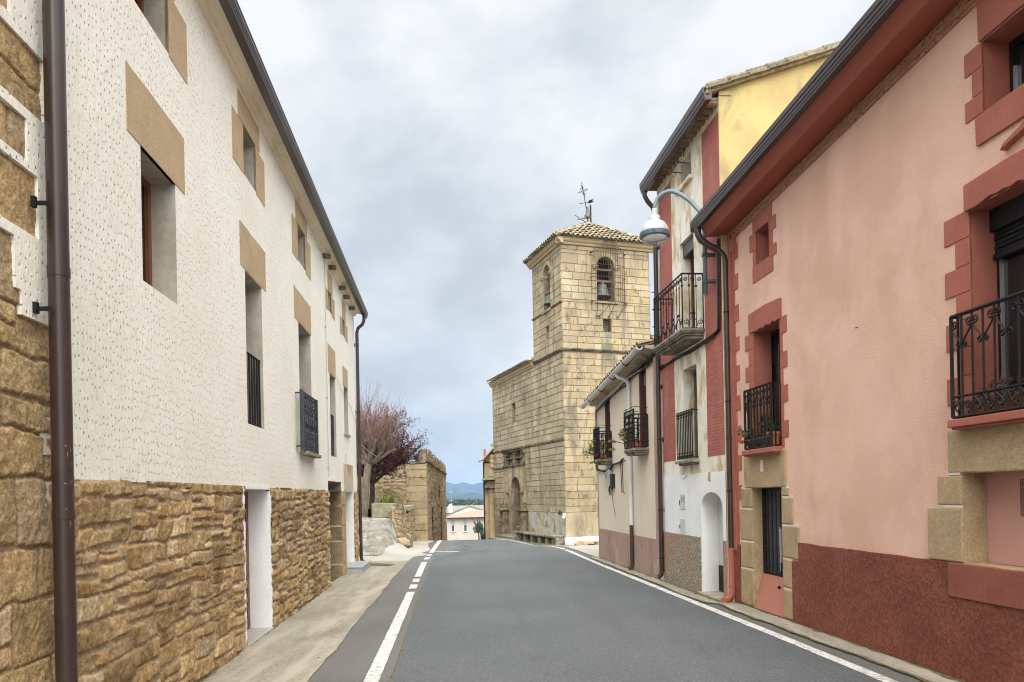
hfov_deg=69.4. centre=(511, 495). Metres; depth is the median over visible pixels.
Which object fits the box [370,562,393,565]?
drain hollow
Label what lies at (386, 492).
garden plant
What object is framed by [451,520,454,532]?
window
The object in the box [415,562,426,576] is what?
road marking
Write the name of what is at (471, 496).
hills
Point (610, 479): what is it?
junction box
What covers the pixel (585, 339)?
church
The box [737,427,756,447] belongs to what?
flower pot
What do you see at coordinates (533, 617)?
road surface
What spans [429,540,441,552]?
road marking
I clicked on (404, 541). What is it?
boulder
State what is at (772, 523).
door
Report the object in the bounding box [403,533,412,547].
boulder
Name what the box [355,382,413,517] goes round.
bare tree
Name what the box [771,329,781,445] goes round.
window
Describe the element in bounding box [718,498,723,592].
door
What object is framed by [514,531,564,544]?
stone bench
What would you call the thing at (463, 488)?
mountain
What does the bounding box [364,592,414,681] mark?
road marking
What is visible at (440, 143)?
sky
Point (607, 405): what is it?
window
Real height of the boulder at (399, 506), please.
0.528 m
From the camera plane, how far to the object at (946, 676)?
11.10 m
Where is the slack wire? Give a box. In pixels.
[337,377,376,456]
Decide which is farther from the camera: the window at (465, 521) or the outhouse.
the outhouse
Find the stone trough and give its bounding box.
[371,503,395,517]
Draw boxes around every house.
[0,0,54,681]
[30,0,370,681]
[357,447,446,540]
[447,510,483,539]
[478,443,495,538]
[580,336,725,579]
[639,39,842,602]
[690,0,1023,681]
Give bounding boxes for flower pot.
[582,438,600,463]
[600,441,606,457]
[608,428,626,451]
[628,430,640,448]
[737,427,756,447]
[758,414,773,445]
[766,424,781,445]
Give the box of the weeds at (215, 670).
[198,589,326,681]
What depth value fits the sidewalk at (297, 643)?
10.85 m
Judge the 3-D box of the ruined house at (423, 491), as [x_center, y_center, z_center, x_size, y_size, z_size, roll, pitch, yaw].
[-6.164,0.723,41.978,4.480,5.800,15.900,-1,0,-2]
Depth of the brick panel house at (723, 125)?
14.50 m
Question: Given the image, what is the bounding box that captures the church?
[486,182,652,544]
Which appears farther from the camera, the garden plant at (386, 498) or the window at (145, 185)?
the garden plant at (386, 498)
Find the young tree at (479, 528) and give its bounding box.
[471,517,483,538]
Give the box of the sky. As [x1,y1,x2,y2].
[237,0,874,484]
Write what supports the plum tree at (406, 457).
on the terrace
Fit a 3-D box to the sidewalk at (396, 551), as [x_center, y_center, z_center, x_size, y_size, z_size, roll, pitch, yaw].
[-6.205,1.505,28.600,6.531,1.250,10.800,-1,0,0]
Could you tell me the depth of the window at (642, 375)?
18.16 m
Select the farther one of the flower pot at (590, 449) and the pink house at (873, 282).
the flower pot at (590, 449)
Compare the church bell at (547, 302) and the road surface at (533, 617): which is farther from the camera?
the church bell at (547, 302)
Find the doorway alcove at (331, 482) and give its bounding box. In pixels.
[328,481,342,576]
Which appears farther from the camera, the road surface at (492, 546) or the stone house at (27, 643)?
the road surface at (492, 546)
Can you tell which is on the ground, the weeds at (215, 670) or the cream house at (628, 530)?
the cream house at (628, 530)
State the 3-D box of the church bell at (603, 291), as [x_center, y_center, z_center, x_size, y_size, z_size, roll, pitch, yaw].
[4.110,-9.360,33.740,0.800,0.748,0.800,-1,0,-19]
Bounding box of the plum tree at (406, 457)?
[356,405,429,511]
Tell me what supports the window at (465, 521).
in the valley house at (460, 526)
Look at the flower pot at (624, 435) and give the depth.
18.27 m
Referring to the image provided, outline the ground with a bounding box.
[331,540,573,581]
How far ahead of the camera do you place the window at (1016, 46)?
7.10 m
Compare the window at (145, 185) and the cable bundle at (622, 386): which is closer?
the window at (145, 185)
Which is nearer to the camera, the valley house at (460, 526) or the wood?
the valley house at (460, 526)
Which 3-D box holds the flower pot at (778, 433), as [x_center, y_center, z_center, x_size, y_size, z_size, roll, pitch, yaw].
[4.116,-0.945,11.595,0.243,0.345,0.246,-1,0,-6]
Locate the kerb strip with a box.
[592,557,960,681]
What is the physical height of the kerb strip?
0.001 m
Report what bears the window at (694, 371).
in the brick panel house at (723, 125)
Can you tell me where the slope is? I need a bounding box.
[358,516,402,554]
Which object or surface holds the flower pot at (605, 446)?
on the cream house at (628, 530)
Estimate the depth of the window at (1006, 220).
7.22 m
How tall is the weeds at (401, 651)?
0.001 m
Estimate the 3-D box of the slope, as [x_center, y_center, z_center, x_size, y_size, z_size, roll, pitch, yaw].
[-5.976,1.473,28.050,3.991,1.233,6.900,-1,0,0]
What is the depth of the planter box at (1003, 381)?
6.92 m
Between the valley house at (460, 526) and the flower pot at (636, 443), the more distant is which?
the valley house at (460, 526)
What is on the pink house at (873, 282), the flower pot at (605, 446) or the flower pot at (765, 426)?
the flower pot at (765, 426)
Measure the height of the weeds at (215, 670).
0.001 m
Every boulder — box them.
[395,503,403,514]
[397,537,410,546]
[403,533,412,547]
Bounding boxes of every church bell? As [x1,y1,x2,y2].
[544,293,550,305]
[597,281,610,299]
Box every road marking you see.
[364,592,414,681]
[409,584,417,588]
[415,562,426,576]
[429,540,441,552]
[568,551,897,681]
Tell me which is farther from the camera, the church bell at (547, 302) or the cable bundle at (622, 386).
the church bell at (547, 302)
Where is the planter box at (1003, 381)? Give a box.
[967,374,1023,415]
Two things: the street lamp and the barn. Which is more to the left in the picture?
the barn
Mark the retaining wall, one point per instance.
(404, 523)
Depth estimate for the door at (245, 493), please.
11.29 m
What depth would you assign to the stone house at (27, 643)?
4.93 m
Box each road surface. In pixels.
[391,552,882,681]
[449,539,564,553]
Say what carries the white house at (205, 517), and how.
on the ground
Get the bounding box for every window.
[134,0,143,14]
[141,175,151,285]
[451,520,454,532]
[464,520,466,531]
[605,398,610,456]
[639,368,646,447]
[683,236,694,326]
[693,369,697,458]
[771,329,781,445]
[989,193,1023,392]
[1009,32,1023,92]
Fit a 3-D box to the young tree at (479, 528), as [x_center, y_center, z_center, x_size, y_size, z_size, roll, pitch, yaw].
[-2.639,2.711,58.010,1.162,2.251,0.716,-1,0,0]
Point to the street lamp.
(655, 228)
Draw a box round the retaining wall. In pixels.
[388,505,414,540]
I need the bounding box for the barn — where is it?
[447,505,483,516]
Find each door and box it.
[244,492,249,629]
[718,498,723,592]
[762,488,782,576]
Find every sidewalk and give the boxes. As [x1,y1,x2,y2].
[202,561,407,681]
[359,515,432,560]
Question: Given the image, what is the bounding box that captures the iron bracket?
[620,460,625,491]
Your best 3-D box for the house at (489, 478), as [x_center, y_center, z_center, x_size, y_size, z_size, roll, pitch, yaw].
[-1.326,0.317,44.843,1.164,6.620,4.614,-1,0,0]
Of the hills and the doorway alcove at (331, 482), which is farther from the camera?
the hills
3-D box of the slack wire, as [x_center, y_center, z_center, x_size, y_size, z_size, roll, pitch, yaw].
[-4.483,-2.085,20.807,0.370,1.763,4.728,-1,0,1]
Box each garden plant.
[377,494,394,502]
[383,486,400,501]
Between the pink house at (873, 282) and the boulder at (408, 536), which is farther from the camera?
the boulder at (408, 536)
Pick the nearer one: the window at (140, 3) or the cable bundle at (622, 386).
the window at (140, 3)
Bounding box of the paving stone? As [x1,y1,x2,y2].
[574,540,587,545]
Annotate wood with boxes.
[446,498,483,506]
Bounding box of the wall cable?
[324,259,328,476]
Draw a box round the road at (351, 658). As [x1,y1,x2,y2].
[307,539,924,681]
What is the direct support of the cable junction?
attached to the pink house at (873, 282)
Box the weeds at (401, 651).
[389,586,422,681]
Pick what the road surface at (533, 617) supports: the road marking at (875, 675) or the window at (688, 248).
the road marking at (875, 675)
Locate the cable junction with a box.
[730,233,735,260]
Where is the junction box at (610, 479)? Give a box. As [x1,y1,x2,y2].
[605,470,614,511]
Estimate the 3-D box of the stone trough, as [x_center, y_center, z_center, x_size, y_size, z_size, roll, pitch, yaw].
[-5.179,0.609,29.950,0.920,0.590,0.560,-1,0,0]
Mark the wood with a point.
(462, 502)
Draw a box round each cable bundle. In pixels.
[595,354,652,411]
[595,410,623,471]
[659,238,720,369]
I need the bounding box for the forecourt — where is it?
[563,545,598,556]
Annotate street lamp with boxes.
[639,189,715,295]
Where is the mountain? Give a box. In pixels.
[446,482,482,493]
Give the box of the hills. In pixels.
[446,492,483,500]
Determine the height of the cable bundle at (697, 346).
1.767 m
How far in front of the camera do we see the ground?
32.28 m
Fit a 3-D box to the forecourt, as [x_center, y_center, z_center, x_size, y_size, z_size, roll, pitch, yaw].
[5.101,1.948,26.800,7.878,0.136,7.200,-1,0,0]
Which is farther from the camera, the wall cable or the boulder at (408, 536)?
the boulder at (408, 536)
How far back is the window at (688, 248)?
15.41 m
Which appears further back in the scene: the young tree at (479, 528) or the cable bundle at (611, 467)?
the young tree at (479, 528)
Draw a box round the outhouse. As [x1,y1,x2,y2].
[446,492,483,519]
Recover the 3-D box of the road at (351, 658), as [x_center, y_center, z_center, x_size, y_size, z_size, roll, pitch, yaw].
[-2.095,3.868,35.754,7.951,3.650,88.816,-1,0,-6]

